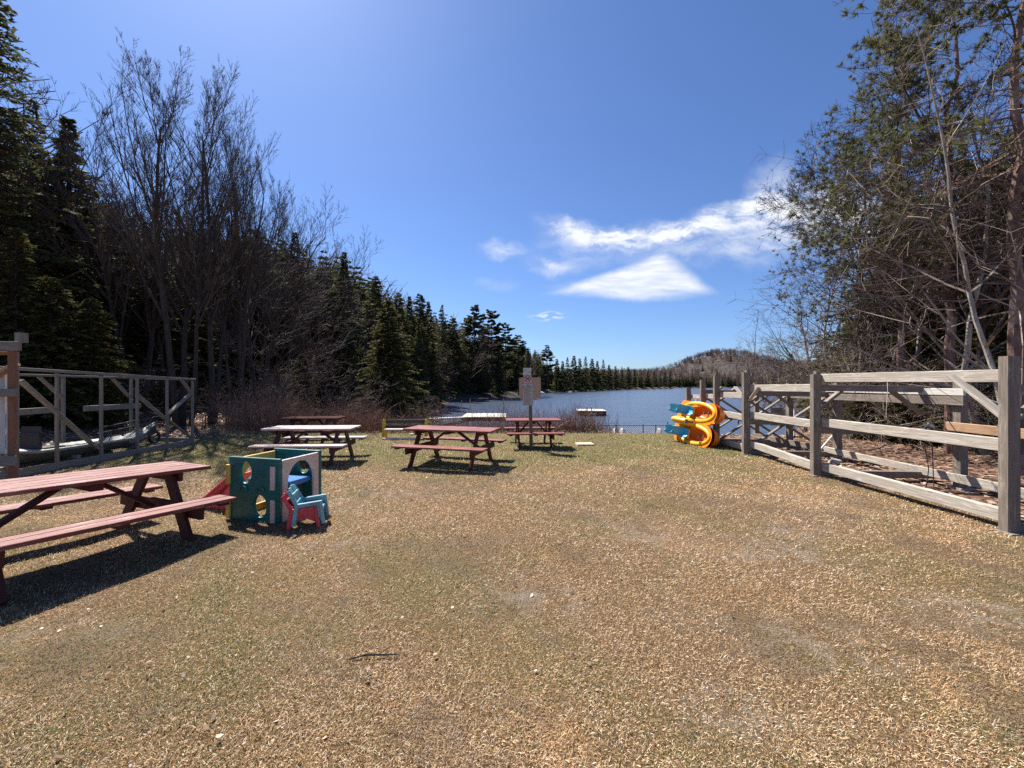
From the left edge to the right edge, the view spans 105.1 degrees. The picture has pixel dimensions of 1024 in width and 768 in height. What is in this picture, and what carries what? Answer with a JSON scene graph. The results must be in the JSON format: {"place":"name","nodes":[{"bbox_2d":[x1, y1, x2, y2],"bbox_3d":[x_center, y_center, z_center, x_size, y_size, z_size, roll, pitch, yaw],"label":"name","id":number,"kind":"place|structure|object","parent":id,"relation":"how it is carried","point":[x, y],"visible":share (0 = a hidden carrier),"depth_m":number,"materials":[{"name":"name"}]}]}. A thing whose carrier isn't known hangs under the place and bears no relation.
{"place":"outdoors","nodes":[
{"label":"outdoors","id":0,"kind":"place"},
{"bbox_2d":[0,354,1023,767],"bbox_3d":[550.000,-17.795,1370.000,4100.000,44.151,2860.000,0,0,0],"label":"ground","id":1,"kind":"structure","parent":0,"point":[808,550],"depth_m":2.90,"materials":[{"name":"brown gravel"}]},
{"bbox_2d":[0,332,27,478],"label":"post rack","id":2,"kind":"object","parent":1,"relation":"on","point":[9,408],"visible":0.87,"depth_m":6.47,"materials":[{"name":"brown wood"}]},
{"bbox_2d":[0,98,81,399],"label":"spruce tree","id":3,"kind":"object","parent":1,"relation":"on","point":[34,112],"visible":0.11,"depth_m":16.43,"materials":[{"name":"green plant"}]},
{"bbox_2d":[0,227,86,426],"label":"hemlock tree","id":4,"kind":"object","parent":1,"relation":"on","point":[14,310],"visible":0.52,"depth_m":12.42,"materials":[{"name":"green plant"}]},
{"bbox_2d":[0,276,125,430],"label":"hemlock tree","id":5,"kind":"object","parent":1,"relation":"on","point":[55,290],"visible":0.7,"depth_m":12.59,"materials":[{"name":"green plant"}]},
{"bbox_2d":[0,0,140,399],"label":"spruce tree","id":6,"kind":"object","parent":1,"relation":"on","point":[13,118],"visible":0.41,"depth_m":14.50,"materials":[{"name":"green plant"}]},
{"bbox_2d":[0,45,148,380],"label":"bare tree","id":7,"kind":"object","parent":1,"relation":"on","point":[22,93],"visible":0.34,"depth_m":16.01,"materials":[{"name":"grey plant"}]},
{"bbox_2d":[0,114,167,401],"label":"spruce tree","id":8,"kind":"object","parent":1,"relation":"on","point":[66,122],"visible":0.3,"depth_m":16.96,"materials":[{"name":"green plant"}]},
{"bbox_2d":[19,297,160,430],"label":"hemlock tree","id":9,"kind":"object","parent":1,"relation":"on","point":[84,315],"visible":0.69,"depth_m":13.34,"materials":[{"name":"green plant"}]},
{"bbox_2d":[0,366,195,479],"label":"boat rack","id":10,"kind":"object","parent":1,"relation":"on","point":[58,463],"visible":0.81,"depth_m":8.74,"materials":[{"name":"grey wood"}]},
{"bbox_2d":[0,422,156,466],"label":"fishing kayak","id":11,"kind":"object","parent":10,"relation":"on","point":[32,449],"visible":0.77,"depth_m":7.94,"materials":[{"name":"grey plastic"}]},
{"bbox_2d":[0,84,232,411],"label":"maple tree","id":12,"kind":"object","parent":1,"relation":"on","point":[151,320],"visible":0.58,"depth_m":15.96,"materials":[{"name":"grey plant"}]},
{"bbox_2d":[0,461,236,604],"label":"picnic table","id":13,"kind":"object","parent":1,"relation":"on","point":[96,481],"visible":0.99,"depth_m":3.95,"materials":[{"name":"red wood"}]},
{"bbox_2d":[82,211,186,409],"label":"hemlock tree","id":14,"kind":"object","parent":1,"relation":"on","point":[133,352],"visible":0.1,"depth_m":19.06,"materials":[{"name":"green plant"}]},
{"bbox_2d":[80,178,207,399],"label":"bare tree","id":15,"kind":"object","parent":1,"relation":"on","point":[127,320],"visible":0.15,"depth_m":18.30,"materials":[{"name":"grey plant"}]},
{"bbox_2d":[108,261,207,407],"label":"hemlock tree","id":16,"kind":"object","parent":1,"relation":"on","point":[175,337],"visible":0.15,"depth_m":20.51,"materials":[{"name":"green plant"}]},
{"bbox_2d":[67,27,260,426],"bbox_3d":[-13.251,-5.281,15.566,5.210,14.185,8.774,0,0,-38],"label":"maple tree","id":17,"kind":"object","parent":1,"relation":"on","point":[178,414],"visible":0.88,"depth_m":14.12,"materials":[{"name":"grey plant"}]},
{"bbox_2d":[121,186,225,410],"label":"bare tree","id":18,"kind":"object","parent":1,"relation":"on","point":[159,345],"visible":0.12,"depth_m":18.94,"materials":[{"name":"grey plant"}]},
{"bbox_2d":[96,55,281,424],"bbox_3d":[-12.525,-5.572,16.193,5.626,14.832,7.734,0,0,-36],"label":"maple tree","id":19,"kind":"object","parent":1,"relation":"on","point":[209,314],"visible":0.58,"depth_m":15.56,"materials":[{"name":"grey plant"}]},
{"bbox_2d":[0,44,427,404],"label":"forest","id":20,"kind":"object","parent":1,"relation":"on","point":[202,349],"visible":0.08,"depth_m":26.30,"materials":[{"name":"plant"}]},
{"bbox_2d":[176,371,251,428],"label":"bare shrub","id":21,"kind":"object","parent":1,"relation":"on","point":[205,419],"visible":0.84,"depth_m":14.69,"materials":[{"name":"brown plant"}]},
{"bbox_2d":[197,268,255,401],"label":"spruce tree","id":22,"kind":"object","parent":1,"relation":"on","point":[231,360],"visible":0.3,"depth_m":23.84,"materials":[{"name":"green plant"}]},
{"bbox_2d":[202,470,251,509],"bbox_3d":[-3.938,1.410,5.460,0.642,0.552,0.382,0,0,14],"label":"toddler slide","id":23,"kind":"object","parent":1,"relation":"on","point":[221,487],"visible":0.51,"depth_m":5.31,"materials":[{"name":"red plastic"}]},
{"bbox_2d":[163,250,300,404],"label":"bare tree","id":24,"kind":"object","parent":1,"relation":"on","point":[246,352],"visible":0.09,"depth_m":23.78,"materials":[{"name":"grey plant"}]},
{"bbox_2d":[174,117,293,421],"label":"maple tree","id":25,"kind":"object","parent":1,"relation":"on","point":[241,359],"visible":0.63,"depth_m":16.95,"materials":[{"name":"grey plant"}]},
{"bbox_2d":[176,122,308,411],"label":"maple tree","id":26,"kind":"object","parent":1,"relation":"on","point":[235,313],"visible":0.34,"depth_m":20.91,"materials":[{"name":"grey plant"}]},
{"bbox_2d":[180,323,329,408],"bbox_3d":[-13.441,-0.455,21.035,6.033,6.350,7.328,0,0,45],"label":"bare shrub","id":27,"kind":"object","parent":1,"relation":"on","point":[261,365],"visible":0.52,"depth_m":20.53,"materials":[{"name":"brown plant"}]},
{"bbox_2d":[182,230,331,416],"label":"bare tree","id":28,"kind":"object","parent":1,"relation":"on","point":[236,348],"visible":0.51,"depth_m":20.57,"materials":[{"name":"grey plant"}]},
{"bbox_2d":[170,119,348,414],"bbox_3d":[-11.257,-4.460,18.168,6.994,12.740,7.594,0,0,36],"label":"bare tree","id":29,"kind":"object","parent":1,"relation":"on","point":[300,269],"visible":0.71,"depth_m":18.87,"materials":[{"name":"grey plant"}]},
{"bbox_2d":[226,448,321,523],"bbox_3d":[-3.075,1.288,5.104,0.800,0.790,0.728,0,0,15],"label":"play cube","id":30,"kind":"object","parent":1,"relation":"on","point":[276,473],"visible":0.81,"depth_m":4.82,"materials":[{"name":"green plastic"}]},
{"bbox_2d":[237,355,319,412],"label":"bare shrub","id":31,"kind":"object","parent":1,"relation":"on","point":[286,398],"visible":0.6,"depth_m":18.18,"materials":[{"name":"brown plant"}]},
{"bbox_2d":[237,343,346,415],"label":"bare shrub","id":32,"kind":"object","parent":1,"relation":"on","point":[308,401],"visible":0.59,"depth_m":19.55,"materials":[{"name":"brown plant"}]},
{"bbox_2d":[281,489,320,531],"bbox_3d":[-2.456,1.444,4.620,0.399,0.443,0.328,-1,0,-16],"label":"toddler chair","id":33,"kind":"object","parent":1,"relation":"on","point":[309,513],"visible":0.58,"depth_m":4.49,"materials":[{"name":"plastic"}]},
{"bbox_2d":[286,484,328,526],"bbox_3d":[-2.406,1.391,4.635,0.399,0.443,0.328,-1,0,-16],"label":"toddler chair","id":34,"kind":"object","parent":33,"relation":"on","point":[296,497],"visible":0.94,"depth_m":4.53,"materials":[{"name":"teal plastic"}]},
{"bbox_2d":[256,277,349,390],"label":"bare tree","id":35,"kind":"object","parent":1,"relation":"on","point":[311,350],"visible":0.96,"depth_m":20.74,"materials":[{"name":"grey plant"}]},
{"bbox_2d":[282,353,323,415],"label":"hemlock tree","id":36,"kind":"object","parent":1,"relation":"on","point":[302,364],"visible":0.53,"depth_m":20.93,"materials":[{"name":"green plant"}]},
{"bbox_2d":[252,216,355,405],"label":"bare tree","id":37,"kind":"object","parent":1,"relation":"on","point":[289,321],"visible":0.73,"depth_m":24.30,"materials":[{"name":"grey plant"}]},
{"bbox_2d":[275,232,337,405],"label":"spruce tree","id":38,"kind":"object","parent":1,"relation":"on","point":[313,321],"visible":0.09,"depth_m":29.07,"materials":[{"name":"green plant"}]},
{"bbox_2d":[248,425,367,465],"bbox_3d":[-4.429,1.348,8.750,1.894,0.803,1.599,0,0,-3],"label":"picnic table","id":39,"kind":"object","parent":1,"relation":"on","point":[334,447],"visible":0.95,"depth_m":8.50,"materials":[{"name":"grey wood"}]},
{"bbox_2d":[270,416,346,443],"bbox_3d":[-5.749,1.360,11.400,1.605,0.819,1.632,0,0,-3],"label":"picnic table","id":40,"kind":"object","parent":1,"relation":"on","point":[301,419],"visible":0.62,"depth_m":11.08,"materials":[{"name":"brown wood"}]},
{"bbox_2d":[268,289,357,412],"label":"bare tree","id":41,"kind":"object","parent":1,"relation":"on","point":[313,344],"visible":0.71,"depth_m":22.18,"materials":[{"name":"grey plant"}]},
{"bbox_2d":[263,181,381,406],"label":"bare tree","id":42,"kind":"object","parent":1,"relation":"on","point":[348,300],"visible":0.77,"depth_m":25.37,"materials":[{"name":"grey plant"}]},
{"bbox_2d":[282,351,397,420],"bbox_3d":[-9.183,0.709,21.262,6.482,5.617,5.337,0,0,29],"label":"bare shrub","id":43,"kind":"object","parent":1,"relation":"on","point":[343,388],"visible":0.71,"depth_m":20.82,"materials":[{"name":"brown plant"}]},
{"bbox_2d":[315,252,371,404],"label":"spruce tree","id":44,"kind":"object","parent":1,"relation":"on","point":[347,355],"visible":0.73,"depth_m":30.75,"materials":[{"name":"green plant"}]},
{"bbox_2d":[346,276,410,405],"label":"hemlock tree","id":45,"kind":"object","parent":1,"relation":"on","point":[373,298],"visible":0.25,"depth_m":37.56,"materials":[{"name":"green plant"}]},
{"bbox_2d":[339,299,436,424],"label":"fir tree","id":46,"kind":"object","parent":1,"relation":"on","point":[399,378],"visible":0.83,"depth_m":24.69,"materials":[{"name":"green plant"}]},
{"bbox_2d":[365,293,430,405],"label":"hemlock tree","id":47,"kind":"object","parent":1,"relation":"on","point":[401,311],"visible":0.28,"depth_m":39.70,"materials":[{"name":"green plant"}]},
{"bbox_2d":[382,419,427,439],"bbox_3d":[-3.358,1.410,12.145,1.424,0.655,0.610,0,0,-2],"label":"park bench","id":48,"kind":"object","parent":1,"relation":"on","point":[385,428],"visible":0.71,"depth_m":12.32,"materials":[{"name":"yellow paint"}]},
{"bbox_2d":[204,376,619,433],"bbox_3d":[-3.791,1.167,16.205,16.410,3.332,6.673,0,0,0],"label":"shore thicket","id":49,"kind":"object","parent":1,"relation":"on","point":[270,420],"visible":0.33,"depth_m":14.18,"materials":[{"name":"plant"}]},
{"bbox_2d":[401,296,436,396],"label":"spruce tree","id":50,"kind":"object","parent":1,"relation":"on","point":[409,310],"visible":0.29,"depth_m":42.93,"materials":[{"name":"green plant"}]},
{"bbox_2d":[405,325,434,409],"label":"spruce tree","id":51,"kind":"object","parent":1,"relation":"on","point":[421,352],"visible":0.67,"depth_m":39.80,"materials":[{"name":"green plant"}]},
{"bbox_2d":[406,293,453,408],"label":"hemlock tree","id":52,"kind":"object","parent":1,"relation":"on","point":[422,318],"visible":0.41,"depth_m":44.91,"materials":[{"name":"green plant"}]},
{"bbox_2d":[423,301,456,400],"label":"conifer tree","id":53,"kind":"object","parent":1,"relation":"on","point":[430,328],"visible":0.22,"depth_m":49.87,"materials":[{"name":"green plant"}]},
{"bbox_2d":[434,305,457,394],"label":"spruce tree","id":54,"kind":"object","parent":1,"relation":"on","point":[443,340],"visible":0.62,"depth_m":63.88,"materials":[{"name":"green plant"}]},
{"bbox_2d":[391,425,506,470],"bbox_3d":[-1.280,1.338,8.420,1.973,0.807,1.608,0,0,15],"label":"picnic table","id":55,"kind":"object","parent":1,"relation":"on","point":[473,451],"visible":0.96,"depth_m":8.20,"materials":[{"name":"red wood"}]},
{"bbox_2d":[443,317,477,394],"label":"hemlock tree","id":56,"kind":"object","parent":1,"relation":"on","point":[456,346],"visible":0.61,"depth_m":67.67,"materials":[{"name":"green plant"}]},
{"bbox_2d":[199,423,741,435],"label":"dry grass","id":57,"kind":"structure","parent":1,"relation":"on","point":[245,432],"depth_m":13.83,"materials":[{"name":"brown plant"}]},
{"bbox_2d":[459,305,500,392],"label":"white pine","id":58,"kind":"object","parent":1,"relation":"on","point":[470,324],"visible":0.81,"depth_m":74.54,"materials":[{"name":"grey plant"}]},
{"bbox_2d":[472,347,493,394],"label":"spruce tree","id":59,"kind":"object","parent":1,"relation":"on","point":[483,372],"visible":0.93,"depth_m":72.85,"materials":[{"name":"green plant"}]},
{"bbox_2d":[385,290,596,395],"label":"forest","id":60,"kind":"object","parent":1,"relation":"on","point":[512,383],"visible":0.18,"depth_m":90.24,"materials":[{"name":"green plant"}]},
{"bbox_2d":[477,309,507,391],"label":"white pine","id":61,"kind":"object","parent":1,"relation":"on","point":[496,329],"visible":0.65,"depth_m":78.29,"materials":[{"name":"grey plant"}]},
{"bbox_2d":[490,349,509,395],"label":"spruce tree","id":62,"kind":"object","parent":1,"relation":"on","point":[499,380],"visible":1,"depth_m":76.81,"materials":[{"name":"green plant"}]},
{"bbox_2d":[492,322,519,392],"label":"white pine","id":63,"kind":"object","parent":1,"relation":"on","point":[513,341],"visible":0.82,"depth_m":82.28,"materials":[{"name":"grey plant"}]},
{"bbox_2d":[507,335,533,395],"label":"white pine","id":64,"kind":"object","parent":1,"relation":"on","point":[514,372],"visible":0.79,"depth_m":87.37,"materials":[{"name":"grey plant"}]},
{"bbox_2d":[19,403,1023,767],"bbox_3d":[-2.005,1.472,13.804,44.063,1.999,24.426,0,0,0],"label":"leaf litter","id":65,"kind":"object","parent":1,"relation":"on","point":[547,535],"visible":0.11,"depth_m":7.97,"materials":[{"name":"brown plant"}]},
{"bbox_2d":[519,368,540,448],"bbox_3d":[0.479,0.670,10.176,0.560,2.215,0.136,-1,0,0],"label":"beach sign","id":66,"kind":"object","parent":1,"relation":"on","point":[529,388],"visible":0.99,"depth_m":10.14,"materials":[{"name":"grey wood"}]},
{"bbox_2d":[504,418,564,449],"bbox_3d":[0.573,1.357,10.850,1.495,0.803,1.599,0,0,-4],"label":"picnic table","id":67,"kind":"object","parent":1,"relation":"on","point":[549,433],"visible":0.93,"depth_m":10.52,"materials":[{"name":"red wood"}]},
{"bbox_2d":[532,345,555,392],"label":"white pine","id":68,"kind":"object","parent":1,"relation":"on","point":[543,367],"visible":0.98,"depth_m":121.41,"materials":[{"name":"grey plant"}]},
{"bbox_2d":[663,400,724,447],"bbox_3d":[5.146,1.086,10.997,0.946,1.230,1.616,13,-1,-12],"label":"pedal boat","id":69,"kind":"object","parent":1,"relation":"on","point":[693,420],"visible":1,"depth_m":10.92,"materials":[{"name":"yellow plastic"}]},
{"bbox_2d":[568,347,825,386],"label":"forest","id":70,"kind":"object","parent":1,"relation":"on","point":[689,360],"visible":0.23,"depth_m":445.22,"materials":[{"name":"green plant"}]},
{"bbox_2d":[655,375,760,386],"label":"forest","id":71,"kind":"object","parent":1,"relation":"on","point":[691,383],"visible":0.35,"depth_m":311.21,"materials":[{"name":"green plant"}]},
{"bbox_2d":[751,239,874,432],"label":"bare tree","id":72,"kind":"object","parent":1,"relation":"on","point":[796,303],"visible":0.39,"depth_m":19.80,"materials":[{"name":"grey plant"}]},
{"bbox_2d":[738,309,891,420],"bbox_3d":[13.228,-0.079,15.735,7.661,5.617,6.308,0,0,6],"label":"bare shrub","id":73,"kind":"object","parent":1,"relation":"on","point":[806,368],"visible":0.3,"depth_m":15.87,"materials":[{"name":"brown plant"}]},
{"bbox_2d":[768,137,924,406],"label":"red pine","id":74,"kind":"object","parent":1,"relation":"on","point":[806,291],"visible":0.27,"depth_m":13.45,"materials":[{"name":"green plant"}]},
{"bbox_2d":[733,149,963,384],"bbox_3d":[11.404,-3.024,14.382,5.776,9.968,5.313,0,0,27],"label":"birch tree","id":75,"kind":"object","parent":1,"relation":"on","point":[824,333],"visible":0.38,"depth_m":14.39,"materials":[{"name":"brown plant"}]},
{"bbox_2d":[685,356,1023,535],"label":"fence","id":76,"kind":"object","parent":1,"relation":"on","point":[1007,430],"visible":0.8,"depth_m":6.74,"materials":[{"name":"grey wood"}]},
{"bbox_2d":[823,250,887,434],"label":"sapling","id":77,"kind":"object","parent":1,"relation":"on","point":[855,344],"visible":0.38,"depth_m":13.17,"materials":[{"name":"brown plant"}]},
{"bbox_2d":[785,238,938,422],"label":"hemlock tree","id":78,"kind":"object","parent":1,"relation":"on","point":[843,328],"visible":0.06,"depth_m":14.75,"materials":[{"name":"plant"}]},
{"bbox_2d":[727,325,997,451],"bbox_3d":[9.099,0.514,10.830,4.810,4.726,5.065,0,0,0],"label":"bare shrub","id":79,"kind":"object","parent":1,"relation":"on","point":[880,411],"visible":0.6,"depth_m":11.20,"materials":[{"name":"brown plant"}]},
{"bbox_2d":[842,382,883,439],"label":"hemlock tree","id":80,"kind":"object","parent":1,"relation":"on","point":[856,412],"visible":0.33,"depth_m":12.44,"materials":[{"name":"green plant"}]},
{"bbox_2d":[732,0,1023,407],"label":"birch tree","id":81,"kind":"object","parent":1,"relation":"on","point":[978,328],"visible":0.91,"depth_m":7.13,"materials":[{"name":"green plant"}]},
{"bbox_2d":[779,331,976,441],"bbox_3d":[11.941,0.233,12.633,4.936,4.396,5.996,0,0,5],"label":"bare shrub","id":82,"kind":"object","parent":1,"relation":"on","point":[858,370],"visible":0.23,"depth_m":12.69,"materials":[{"name":"brown plant"}]},
{"bbox_2d":[754,93,1006,413],"bbox_3d":[9.761,-2.563,10.085,6.160,8.783,3.731,0,0,22],"label":"leaning tree","id":83,"kind":"object","parent":1,"relation":"on","point":[812,171],"visible":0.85,"depth_m":10.19,"materials":[{"name":"plant"}]},
{"bbox_2d":[746,69,1023,416],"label":"birch tree","id":84,"kind":"object","parent":1,"relation":"on","point":[918,346],"visible":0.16,"depth_m":11.78,"materials":[{"name":"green plant"}]},
{"bbox_2d":[787,150,995,372],"bbox_3d":[11.373,-2.299,11.521,5.800,8.270,3.513,0,0,7],"label":"leaning tree","id":85,"kind":"object","parent":1,"relation":"on","point":[885,292],"visible":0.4,"depth_m":11.53,"materials":[{"name":"plant"}]},
{"bbox_2d":[782,13,1006,437],"bbox_3d":[11.075,-4.144,11.759,3.767,12.083,4.172,0,0,-3],"label":"bare tree","id":86,"kind":"object","parent":1,"relation":"on","point":[891,311],"visible":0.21,"depth_m":12.09,"materials":[{"name":"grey plant"}]},
{"bbox_2d":[778,20,1023,454],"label":"birch tree","id":87,"kind":"object","parent":1,"relation":"on","point":[969,324],"visible":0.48,"depth_m":8.66,"materials":[{"name":"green plant"}]},
{"bbox_2d":[862,367,939,443],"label":"hemlock tree","id":88,"kind":"object","parent":1,"relation":"on","point":[897,406],"visible":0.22,"depth_m":11.46,"materials":[{"name":"green plant"}]},
{"bbox_2d":[793,0,1015,440],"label":"red pine","id":89,"kind":"object","parent":1,"relation":"on","point":[899,336],"visible":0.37,"depth_m":11.31,"materials":[{"name":"green plant"}]},
{"bbox_2d":[786,0,1023,475],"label":"red pine","id":90,"kind":"object","parent":1,"relation":"on","point":[1014,340],"visible":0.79,"depth_m":7.86,"materials":[{"name":"green plant"}]},
{"bbox_2d":[789,0,1023,453],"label":"red pine","id":91,"kind":"object","parent":1,"relation":"on","point":[949,339],"visible":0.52,"depth_m":9.57,"materials":[{"name":"green plant"}]},
{"bbox_2d":[842,211,978,425],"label":"hemlock tree","id":92,"kind":"object","parent":1,"relation":"on","point":[911,343],"visible":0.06,"depth_m":13.38,"materials":[{"name":"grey plant"}]},
{"bbox_2d":[849,346,996,460],"bbox_3d":[11.339,0.448,9.650,4.996,3.663,4.114,0,0,-5],"label":"bare shrub","id":93,"kind":"object","parent":1,"relation":"on","point":[950,409],"visible":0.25,"depth_m":9.53,"materials":[{"name":"brown plant"}]},
{"bbox_2d":[830,116,1020,423],"bbox_3d":[13.114,-3.178,12.097,5.386,10.106,5.856,0,0,3],"label":"birch tree","id":94,"kind":"object","parent":1,"relation":"on","point":[943,337],"visible":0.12,"depth_m":12.30,"materials":[{"name":"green plant"}]},
{"bbox_2d":[831,33,1023,368],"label":"birch tree","id":95,"kind":"object","parent":1,"relation":"on","point":[939,250],"visible":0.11,"depth_m":12.33,"materials":[{"name":"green plant"}]},
{"bbox_2d":[848,0,1023,452],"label":"bare tree","id":96,"kind":"object","parent":1,"relation":"on","point":[984,323],"visible":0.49,"depth_m":9.21,"materials":[{"name":"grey plant"}]},
{"bbox_2d":[867,156,1022,426],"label":"hemlock tree","id":97,"kind":"object","parent":1,"relation":"on","point":[941,333],"visible":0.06,"depth_m":11.58,"materials":[{"name":"grey plant"}]},
{"bbox_2d":[899,341,996,446],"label":"hemlock tree","id":98,"kind":"object","parent":1,"relation":"on","point":[959,350],"visible":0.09,"depth_m":10.63,"materials":[{"name":"grey plant"}]},
{"bbox_2d":[899,340,997,461],"bbox_3d":[10.628,0.615,8.487,3.565,3.175,4.330,0,0,-1],"label":"bare shrub","id":99,"kind":"object","parent":1,"relation":"on","point":[978,419],"visible":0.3,"depth_m":8.91,"materials":[{"name":"brown plant"}]},
{"bbox_2d":[931,233,1023,450],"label":"hemlock tree","id":100,"kind":"object","parent":1,"relation":"on","point":[1002,337],"visible":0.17,"depth_m":9.80,"materials":[{"name":"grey plant"}]},
{"bbox_2d":[0,0,1023,370],"label":"sky","id":101,"kind":"structure","parent":0,"point":[583,174],"materials":[{"name":"blue"}]},
{"bbox_2d":[408,388,804,434],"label":"water","id":102,"kind":"structure","parent":0,"point":[641,407],"depth_m":47.78,"materials":[{"name":"blue liquid"}]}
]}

